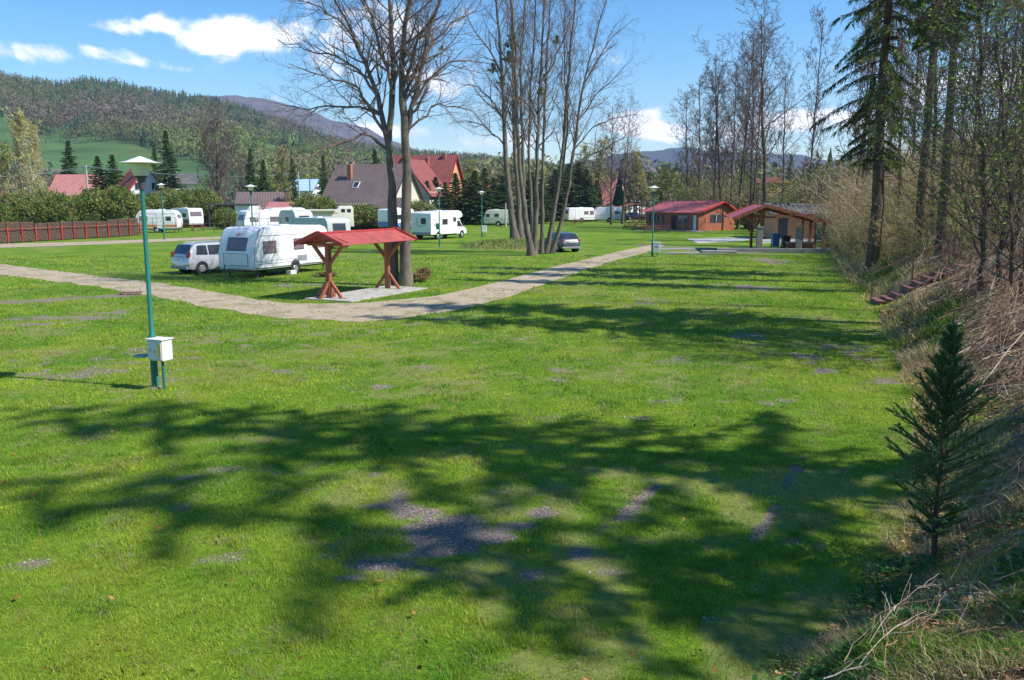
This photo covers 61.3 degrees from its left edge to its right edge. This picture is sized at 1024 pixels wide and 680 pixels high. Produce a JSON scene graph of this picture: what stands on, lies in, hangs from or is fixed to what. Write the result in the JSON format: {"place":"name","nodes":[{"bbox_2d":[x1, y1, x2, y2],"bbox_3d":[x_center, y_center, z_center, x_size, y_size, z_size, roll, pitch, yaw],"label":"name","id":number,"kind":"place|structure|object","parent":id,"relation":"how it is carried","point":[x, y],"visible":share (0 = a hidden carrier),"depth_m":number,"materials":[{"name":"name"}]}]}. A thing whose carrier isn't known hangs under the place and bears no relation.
{"place":"outdoors","nodes":[
{"label":"outdoors","id":0,"kind":"place"},
{"bbox_2d":[0,236,220,247],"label":"narrow path","id":1,"kind":"structure","parent":0,"point":[86,243],"depth_m":80.71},
{"bbox_2d":[0,86,317,202],"bbox_3d":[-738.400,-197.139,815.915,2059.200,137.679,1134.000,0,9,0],"label":"hill","id":2,"kind":"structure","parent":0,"point":[86,152],"depth_m":477.34,"materials":[{"name":"green plant"}]},
{"bbox_2d":[0,68,646,193],"bbox_3d":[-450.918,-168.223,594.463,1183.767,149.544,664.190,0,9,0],"label":"hillside forest","id":3,"kind":"object","parent":2,"relation":"on","point":[102,108],"visible":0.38,"depth_m":627.27,"materials":[{"name":"green plant"}]},
{"bbox_2d":[187,95,414,150],"bbox_3d":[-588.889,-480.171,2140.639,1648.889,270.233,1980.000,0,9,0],"label":"mountain","id":4,"kind":"structure","parent":0,"point":[259,104],"depth_m":2106.86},
{"bbox_2d":[0,245,664,321],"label":"gravel path","id":5,"kind":"structure","parent":0,"point":[351,311],"depth_m":35.73,"materials":[{"name":"beige gravel"}]},
{"bbox_2d":[0,210,1023,679],"bbox_3d":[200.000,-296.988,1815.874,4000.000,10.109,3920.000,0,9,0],"label":"lawn","id":6,"kind":"structure","parent":0,"point":[600,236],"depth_m":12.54,"materials":[{"name":"green plant"}]},
{"bbox_2d":[0,136,18,197],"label":"budding tree","id":7,"kind":"object","parent":6,"relation":"on","point":[3,162],"visible":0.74,"depth_m":109.63,"materials":[{"name":"green plant"}]},
{"bbox_2d":[0,187,35,232],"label":"hedge bush","id":8,"kind":"object","parent":6,"relation":"on","point":[11,198],"visible":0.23,"depth_m":100.86,"materials":[{"name":"green plant"}]},
{"bbox_2d":[0,106,42,195],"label":"birch tree","id":9,"kind":"object","parent":6,"relation":"on","point":[18,128],"visible":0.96,"depth_m":105.41,"materials":[{"name":"green plant"}]},
{"bbox_2d":[9,195,53,233],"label":"hedge bush","id":10,"kind":"object","parent":6,"relation":"on","point":[29,206],"visible":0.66,"depth_m":99.03,"materials":[{"name":"green plant"}]},
{"bbox_2d":[22,119,52,195],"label":"birch tree","id":11,"kind":"object","parent":6,"relation":"on","point":[34,151],"visible":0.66,"depth_m":109.55,"materials":[{"name":"green plant"}]},
{"bbox_2d":[37,191,84,232],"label":"hedge bush","id":12,"kind":"object","parent":6,"relation":"on","point":[59,202],"visible":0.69,"depth_m":100.54,"materials":[{"name":"green plant"}]},
{"bbox_2d":[58,140,77,174],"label":"spruce","id":13,"kind":"object","parent":6,"relation":"on","point":[67,154],"visible":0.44,"depth_m":146.67,"materials":[{"name":"green plant"}]},
{"bbox_2d":[0,218,140,242],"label":"wooden fence","id":14,"kind":"object","parent":6,"relation":"on","point":[101,228],"visible":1,"depth_m":86.08,"materials":[{"name":"red paint"}]},
{"bbox_2d":[49,174,100,195],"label":"house","id":15,"kind":"structure","parent":6,"relation":"on","point":[69,184],"depth_m":143.73,"materials":[{"name":"red tile"}]},
{"bbox_2d":[66,185,115,232],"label":"hedge bush","id":16,"kind":"object","parent":6,"relation":"on","point":[83,198],"visible":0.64,"depth_m":101.97,"materials":[{"name":"green plant"}]},
{"bbox_2d":[84,156,107,191],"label":"spruce","id":17,"kind":"object","parent":6,"relation":"on","point":[96,181],"visible":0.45,"depth_m":132.37,"materials":[{"name":"green plant"}]},
{"bbox_2d":[98,155,130,195],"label":"spruce","id":18,"kind":"object","parent":6,"relation":"on","point":[115,177],"visible":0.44,"depth_m":129.37,"materials":[{"name":"green plant"}]},
{"bbox_2d":[89,179,145,230],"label":"hedge bush","id":19,"kind":"object","parent":6,"relation":"on","point":[131,207],"visible":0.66,"depth_m":103.60,"materials":[{"name":"green plant"}]},
{"bbox_2d":[117,169,159,194],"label":"house","id":20,"kind":"structure","parent":6,"relation":"on","point":[129,178],"depth_m":148.99,"materials":[{"name":"white paint"}]},
{"bbox_2d":[117,156,162,389],"bbox_3d":[-7.652,-1.275,18.171,0.875,5.069,0.875,0,9,0],"label":"street lamp","id":21,"kind":"object","parent":6,"relation":"on","point":[140,166],"visible":0.94,"depth_m":17.98,"materials":[{"name":"teal metal"}]},
{"bbox_2d":[135,209,182,232],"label":"caravan","id":22,"kind":"object","parent":6,"relation":"on","point":[172,216],"visible":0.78,"depth_m":103.95,"materials":[{"name":"white metal"}]},
{"bbox_2d":[145,336,173,389],"bbox_3d":[-7.452,0.555,18.347,0.450,1.203,0.350,4,10,22],"label":"power cabinet","id":23,"kind":"object","parent":6,"relation":"on","point":[159,348],"visible":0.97,"depth_m":18.17,"materials":[{"name":"white plastic"}]},
{"bbox_2d":[154,130,182,190],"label":"spruce","id":24,"kind":"object","parent":6,"relation":"on","point":[169,169],"visible":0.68,"depth_m":146.73,"materials":[{"name":"green plant"}]},
{"bbox_2d":[163,188,197,225],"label":"hedge bush","id":25,"kind":"object","parent":6,"relation":"on","point":[178,199],"visible":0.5,"depth_m":126.79,"materials":[{"name":"green plant"}]},
{"bbox_2d":[171,207,203,227],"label":"caravan","id":26,"kind":"object","parent":6,"relation":"on","point":[191,215],"visible":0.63,"depth_m":122.54,"materials":[{"name":"white metal"}]},
{"bbox_2d":[171,240,219,273],"bbox_3d":[-16.554,-4.650,48.119,2.100,1.760,4.480,7,12,37],"label":"minivan","id":27,"kind":"object","parent":6,"relation":"on","point":[196,257],"visible":0.59,"depth_m":46.62,"materials":[{"name":"silver metal"}]},
{"bbox_2d":[186,183,223,225],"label":"hedge bush","id":28,"kind":"object","parent":6,"relation":"on","point":[209,196],"visible":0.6,"depth_m":128.38,"materials":[{"name":"green plant"}]},
{"bbox_2d":[191,97,238,203],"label":"broad bare tree","id":29,"kind":"object","parent":6,"relation":"on","point":[218,181],"visible":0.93,"depth_m":141.45,"materials":[{"name":"brown plant"}]},
{"bbox_2d":[211,206,237,228],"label":"hedge bush","id":30,"kind":"object","parent":6,"relation":"on","point":[218,217],"visible":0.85,"depth_m":116.14,"materials":[{"name":"green plant"}]},
{"bbox_2d":[242,148,260,191],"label":"spruce","id":31,"kind":"object","parent":6,"relation":"on","point":[252,177],"visible":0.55,"depth_m":147.09,"materials":[{"name":"green plant"}]},
{"bbox_2d":[236,209,280,226],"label":"caravan","id":32,"kind":"object","parent":6,"relation":"on","point":[271,217],"visible":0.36,"depth_m":104.43,"materials":[{"name":"white metal"}]},
{"bbox_2d":[233,192,292,210],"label":"roof","id":33,"kind":"structure","parent":6,"relation":"on","point":[262,199],"depth_m":130.91,"materials":[{"name":"red metal"}]},
{"bbox_2d":[218,224,331,279],"bbox_3d":[-12.948,-4.876,46.537,2.390,2.655,7.613,4,10,24],"label":"caravan","id":34,"kind":"object","parent":6,"relation":"on","point":[261,248],"visible":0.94,"depth_m":44.60,"materials":[{"name":"white metal"}]},
{"bbox_2d":[271,141,292,191],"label":"budding tree","id":35,"kind":"object","parent":6,"relation":"on","point":[280,178],"visible":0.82,"depth_m":147.78,"materials":[{"name":"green plant"}]},
{"bbox_2d":[278,209,312,223],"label":"caravan","id":36,"kind":"object","parent":6,"relation":"on","point":[286,216],"visible":0.35,"depth_m":99.94,"materials":[{"name":"metal"}]},
{"bbox_2d":[292,216,350,248],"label":"caravan","id":37,"kind":"object","parent":6,"relation":"on","point":[335,224],"visible":0.41,"depth_m":70.66,"materials":[{"name":"metal"}]},
{"bbox_2d":[301,192,341,208],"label":"hedge bush","id":38,"kind":"object","parent":6,"relation":"on","point":[323,202],"visible":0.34,"depth_m":116.61,"materials":[{"name":"green plant"}]},
{"bbox_2d":[297,206,353,226],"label":"camper van","id":39,"kind":"object","parent":6,"relation":"on","point":[344,211],"visible":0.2,"depth_m":110.65,"materials":[{"name":"white metal"}]},
{"bbox_2d":[304,286,427,301],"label":"concrete slab","id":40,"kind":"structure","parent":6,"relation":"on","point":[350,296],"depth_m":36.62,"materials":[{"name":"grey concrete"}]},
{"bbox_2d":[293,227,417,298],"bbox_3d":[-6.490,-3.285,36.723,2.436,2.872,5.489,4,10,25],"label":"roofed shelter","id":41,"kind":"object","parent":40,"relation":"on","point":[347,238],"visible":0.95,"depth_m":35.28,"materials":[{"name":"red wood"}]},
{"bbox_2d":[352,203,382,228],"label":"hedge bush","id":42,"kind":"object","parent":6,"relation":"on","point":[375,217],"visible":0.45,"depth_m":114.51,"materials":[{"name":"green plant"}]},
{"bbox_2d":[322,162,426,220],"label":"house","id":43,"kind":"structure","parent":6,"relation":"on","point":[363,183],"depth_m":122.67,"materials":[{"name":"brick"}]},
{"bbox_2d":[254,0,515,285],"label":"double trunk tree","id":44,"kind":"object","parent":6,"relation":"on","point":[402,273],"visible":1,"depth_m":39.17,"materials":[{"name":"grey plant"}]},
{"bbox_2d":[397,158,444,207],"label":"house","id":45,"kind":"structure","parent":6,"relation":"on","point":[423,171],"depth_m":141.42,"materials":[{"name":"red tile"}]},
{"bbox_2d":[393,153,464,201],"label":"house","id":46,"kind":"structure","parent":6,"relation":"on","point":[444,166],"depth_m":152.99,"materials":[{"name":"red tile"}]},
{"bbox_2d":[411,210,466,239],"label":"motorhome","id":47,"kind":"object","parent":6,"relation":"on","point":[423,223],"visible":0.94,"depth_m":86.55,"materials":[{"name":"white metal"}]},
{"bbox_2d":[0,146,885,219],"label":"valley wood","id":48,"kind":"object","parent":6,"relation":"on","point":[618,193],"visible":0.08,"depth_m":178.87,"materials":[{"name":"green plant"}]},
{"bbox_2d":[0,343,902,658],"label":"gravel stones","id":49,"kind":"object","parent":6,"relation":"on","point":[428,511],"visible":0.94,"depth_m":10.95,"materials":[{"name":"grey gravel"}]},
{"bbox_2d":[438,173,469,222],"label":"spruce","id":50,"kind":"object","parent":6,"relation":"on","point":[456,183],"visible":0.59,"depth_m":139.56,"materials":[{"name":"green plant"}]},
{"bbox_2d":[2,286,908,679],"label":"fallen leaves","id":51,"kind":"object","parent":6,"relation":"on","point":[460,474],"visible":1,"depth_m":10.44,"materials":[{"name":"brown plant"}]},
{"bbox_2d":[459,170,491,224],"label":"spruce","id":52,"kind":"object","parent":6,"relation":"on","point":[471,211],"visible":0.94,"depth_m":135.74,"materials":[{"name":"green plant"}]},
{"bbox_2d":[464,168,498,223],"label":"spruce","id":53,"kind":"object","parent":6,"relation":"on","point":[484,176],"visible":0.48,"depth_m":139.46,"materials":[{"name":"green plant"}]},
{"bbox_2d":[484,209,508,225],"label":"caravan","id":54,"kind":"object","parent":6,"relation":"on","point":[496,217],"visible":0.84,"depth_m":129.03,"materials":[{"name":"white metal"}]},
{"bbox_2d":[466,241,538,248],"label":"earth mound","id":55,"kind":"object","parent":6,"relation":"on","point":[500,247],"visible":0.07,"depth_m":70.82,"materials":[{"name":"soil"}]},
{"bbox_2d":[447,0,544,238],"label":"bare tree","id":56,"kind":"object","parent":55,"relation":"on","point":[516,226],"visible":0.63,"depth_m":75.72,"materials":[{"name":"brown plant"}]},
{"bbox_2d":[460,237,539,248],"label":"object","id":57,"kind":"object","parent":55,"relation":"on","point":[483,243],"visible":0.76,"depth_m":71.73,"materials":[{"name":"green plant"}]},
{"bbox_2d":[490,175,515,224],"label":"spruce","id":58,"kind":"object","parent":6,"relation":"on","point":[501,197],"visible":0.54,"depth_m":135.79,"materials":[{"name":"green plant"}]},
{"bbox_2d":[486,0,588,255],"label":"bare tree","id":59,"kind":"object","parent":6,"relation":"on","point":[531,234],"visible":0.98,"depth_m":60.38,"materials":[{"name":"grey plant"}]},
{"bbox_2d":[539,169,571,220],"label":"spruce","id":60,"kind":"object","parent":6,"relation":"on","point":[551,189],"visible":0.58,"depth_m":159.11,"materials":[{"name":"green plant"}]},
{"bbox_2d":[544,232,580,251],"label":"hatchback","id":61,"kind":"object","parent":6,"relation":"on","point":[569,240],"visible":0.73,"depth_m":65.91,"materials":[{"name":"metal"}]},
{"bbox_2d":[557,164,579,220],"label":"spruce","id":62,"kind":"object","parent":6,"relation":"on","point":[572,189],"visible":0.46,"depth_m":162.96,"materials":[{"name":"green plant"}]},
{"bbox_2d":[564,207,594,222],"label":"caravan","id":63,"kind":"object","parent":6,"relation":"on","point":[581,213],"visible":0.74,"depth_m":150.70,"materials":[{"name":"white metal"}]},
{"bbox_2d":[520,0,650,253],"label":"bare tree","id":64,"kind":"object","parent":6,"relation":"on","point":[547,248],"visible":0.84,"depth_m":62.49,"materials":[{"name":"grey plant"}]},
{"bbox_2d":[573,169,604,220],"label":"spruce","id":65,"kind":"object","parent":6,"relation":"on","point":[588,194],"visible":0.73,"depth_m":159.24,"materials":[{"name":"green plant"}]},
{"bbox_2d":[587,136,610,195],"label":"budding tree","id":66,"kind":"object","parent":6,"relation":"on","point":[599,156],"visible":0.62,"depth_m":167.72,"materials":[{"name":"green plant"}]},
{"bbox_2d":[590,88,626,224],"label":"bare tree","id":67,"kind":"object","parent":6,"relation":"on","point":[611,180],"visible":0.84,"depth_m":136.18,"materials":[{"name":"brown plant"}]},
{"bbox_2d":[594,206,624,221],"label":"caravan","id":68,"kind":"object","parent":6,"relation":"on","point":[602,213],"visible":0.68,"depth_m":152.74,"materials":[{"name":"white metal"}]},
{"bbox_2d":[608,87,641,223],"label":"bare tree","id":69,"kind":"object","parent":6,"relation":"on","point":[631,159],"visible":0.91,"depth_m":136.99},
{"bbox_2d":[628,149,652,220],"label":"budding tree","id":70,"kind":"object","parent":6,"relation":"on","point":[638,181],"visible":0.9,"depth_m":162.31,"materials":[{"name":"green plant"}]},
{"bbox_2d":[649,160,677,202],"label":"budding tree","id":71,"kind":"object","parent":6,"relation":"on","point":[666,177],"visible":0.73,"depth_m":148.45,"materials":[{"name":"green plant"}]},
{"bbox_2d":[663,87,700,185],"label":"bare tree","id":72,"kind":"object","parent":6,"relation":"on","point":[685,132],"visible":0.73,"depth_m":146.96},
{"bbox_2d":[640,201,736,230],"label":"cabin","id":73,"kind":"object","parent":6,"relation":"on","point":[703,215],"visible":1,"depth_m":112.05,"materials":[{"name":"red wood"}]},
{"bbox_2d":[672,70,719,196],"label":"bare tree","id":74,"kind":"object","parent":6,"relation":"on","point":[699,137],"visible":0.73,"depth_m":125.48,"materials":[{"name":"brown plant"}]},
{"bbox_2d":[691,25,740,200],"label":"bare tree","id":75,"kind":"object","parent":6,"relation":"on","point":[718,155],"visible":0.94,"depth_m":116.94,"materials":[{"name":"brown plant"}]},
{"bbox_2d":[693,60,741,200],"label":"bare tree","id":76,"kind":"object","parent":6,"relation":"on","point":[710,155],"visible":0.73,"depth_m":118.80,"materials":[{"name":"brown plant"}]},
{"bbox_2d":[713,51,758,203],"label":"bare tree","id":77,"kind":"object","parent":6,"relation":"on","point":[728,140],"visible":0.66,"depth_m":115.64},
{"bbox_2d":[720,19,775,229],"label":"bare tree","id":78,"kind":"object","parent":6,"relation":"on","point":[738,206],"visible":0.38,"depth_m":113.86,"materials":[{"name":"brown plant"}]},
{"bbox_2d":[721,179,787,228],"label":"budding bush","id":79,"kind":"object","parent":6,"relation":"on","point":[747,199],"visible":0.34,"depth_m":116.21,"materials":[{"name":"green plant"}]},
{"bbox_2d":[731,17,787,230],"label":"bare tree","id":80,"kind":"object","parent":6,"relation":"on","point":[751,157],"visible":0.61,"depth_m":108.73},
{"bbox_2d":[700,242,833,253],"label":"pavilion platform","id":81,"kind":"structure","parent":6,"relation":"on","point":[807,247],"depth_m":65.00,"materials":[{"name":"concrete"}]},
{"bbox_2d":[711,0,835,232],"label":"bare tree","id":82,"kind":"object","parent":6,"relation":"on","point":[763,146],"visible":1,"depth_m":101.21,"materials":[{"name":"brown plant"}]},
{"bbox_2d":[724,204,836,248],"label":"timber pavilion","id":83,"kind":"structure","parent":6,"relation":"on","point":[751,209],"depth_m":65.35,"materials":[{"name":"red wood"}]},
{"bbox_2d":[754,40,819,202],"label":"bare tree","id":84,"kind":"object","parent":6,"relation":"on","point":[784,88],"visible":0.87,"depth_m":103.78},
{"bbox_2d":[761,167,839,202],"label":"budding bush","id":85,"kind":"object","parent":6,"relation":"on","point":[784,189],"visible":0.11,"depth_m":98.43,"materials":[{"name":"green plant"}]},
{"bbox_2d":[756,202,852,238],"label":"service building","id":86,"kind":"structure","parent":6,"relation":"on","point":[781,224],"depth_m":88.05,"materials":[{"name":"brown wood"}]},
{"bbox_2d":[765,158,860,207],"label":"budding bush","id":87,"kind":"object","parent":6,"relation":"on","point":[807,197],"visible":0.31,"depth_m":90.33,"materials":[{"name":"brown plant"}]},
{"bbox_2d":[796,3,846,190],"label":"bare tree","id":88,"kind":"object","parent":6,"relation":"on","point":[815,133],"visible":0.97,"depth_m":96.03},
{"bbox_2d":[834,0,903,208],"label":"bare tree","id":89,"kind":"object","parent":6,"relation":"on","point":[855,134],"visible":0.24,"depth_m":69.93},
{"bbox_2d":[831,0,913,201],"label":"bare tree","id":90,"kind":"object","parent":6,"relation":"on","point":[860,96],"visible":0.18,"depth_m":77.62,"materials":[{"name":"plant"}]},
{"bbox_2d":[808,0,948,270],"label":"tall spruce","id":91,"kind":"object","parent":6,"relation":"on","point":[887,48],"visible":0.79,"depth_m":43.64,"materials":[{"name":"green plant"}]},
{"bbox_2d":[751,510,1023,679],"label":"weeds","id":92,"kind":"object","parent":6,"relation":"on","point":[934,565],"visible":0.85,"depth_m":8.27,"materials":[{"name":"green plant"}]},
{"bbox_2d":[752,223,1023,679],"bbox_3d":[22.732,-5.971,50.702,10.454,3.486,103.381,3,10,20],"label":"bank grass","id":93,"kind":"structure","parent":6,"relation":"on","point":[913,358],"depth_m":8.74,"materials":[{"name":"plant"}]},
{"bbox_2d":[756,83,1023,263],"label":"bushes","id":94,"kind":"object","parent":6,"relation":"on","point":[887,223],"visible":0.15,"depth_m":46.26,"materials":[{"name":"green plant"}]},
{"bbox_2d":[871,0,926,230],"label":"bare tree","id":95,"kind":"object","parent":6,"relation":"on","point":[901,73],"visible":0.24,"depth_m":48.20,"materials":[{"name":"brown plant"}]},
{"bbox_2d":[870,237,970,304],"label":"wooden steps","id":96,"kind":"structure","parent":6,"relation":"on","point":[895,295],"depth_m":33.18,"materials":[{"name":"brown wood"}]},
{"bbox_2d":[822,0,1023,295],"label":"leafy young tree","id":97,"kind":"object","parent":6,"relation":"on","point":[981,233],"visible":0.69,"depth_m":24.59,"materials":[{"name":"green plant"}]},
{"bbox_2d":[824,213,1023,679],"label":"brushwood","id":98,"kind":"object","parent":6,"relation":"on","point":[1009,316],"visible":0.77,"depth_m":17.73,"materials":[{"name":"brown wood"}]},
{"bbox_2d":[902,0,967,254],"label":"tall spruce","id":99,"kind":"object","parent":6,"relation":"on","point":[917,4],"visible":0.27,"depth_m":39.89,"materials":[{"name":"green plant"}]},
{"bbox_2d":[852,0,1023,306],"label":"leafy young tree","id":100,"kind":"object","parent":6,"relation":"on","point":[1005,156],"visible":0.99,"depth_m":21.18,"materials":[{"name":"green plant"}]},
{"bbox_2d":[890,0,1000,241],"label":"bare tree","id":101,"kind":"object","parent":6,"relation":"on","point":[935,97],"visible":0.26,"depth_m":42.78,"materials":[{"name":"brown plant"}]},
{"bbox_2d":[882,313,1012,560],"bbox_3d":[4.627,1.139,9.204,1.261,2.873,1.208,5,10,27],"label":"young spruce","id":102,"kind":"object","parent":6,"relation":"on","point":[949,370],"visible":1,"depth_m":9.15,"materials":[{"name":"green plant"}]},
{"bbox_2d":[911,0,996,259],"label":"tall spruce","id":103,"kind":"object","parent":6,"relation":"on","point":[951,8],"visible":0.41,"depth_m":35.86,"materials":[{"name":"green plant"}]},
{"bbox_2d":[955,0,1005,238],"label":"bare tree","id":104,"kind":"object","parent":6,"relation":"on","point":[973,52],"visible":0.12,"depth_m":38.98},
{"bbox_2d":[964,0,1022,240],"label":"bare tree","id":105,"kind":"object","parent":6,"relation":"on","point":[999,104],"visible":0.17,"depth_m":34.89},
{"bbox_2d":[997,2,1023,253],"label":"bare tree","id":106,"kind":"object","parent":6,"relation":"on","point":[1021,71],"visible":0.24,"depth_m":29.05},
{"bbox_2d":[0,0,1023,163],"label":"sky","id":107,"kind":"structure","parent":0,"point":[205,47],"materials":[{"name":"blue"}]},
{"bbox_2d":[564,147,931,181],"bbox_3d":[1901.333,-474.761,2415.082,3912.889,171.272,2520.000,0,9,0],"label":"distant hills","id":108,"kind":"structure","parent":0,"point":[664,155],"depth_m":2272.68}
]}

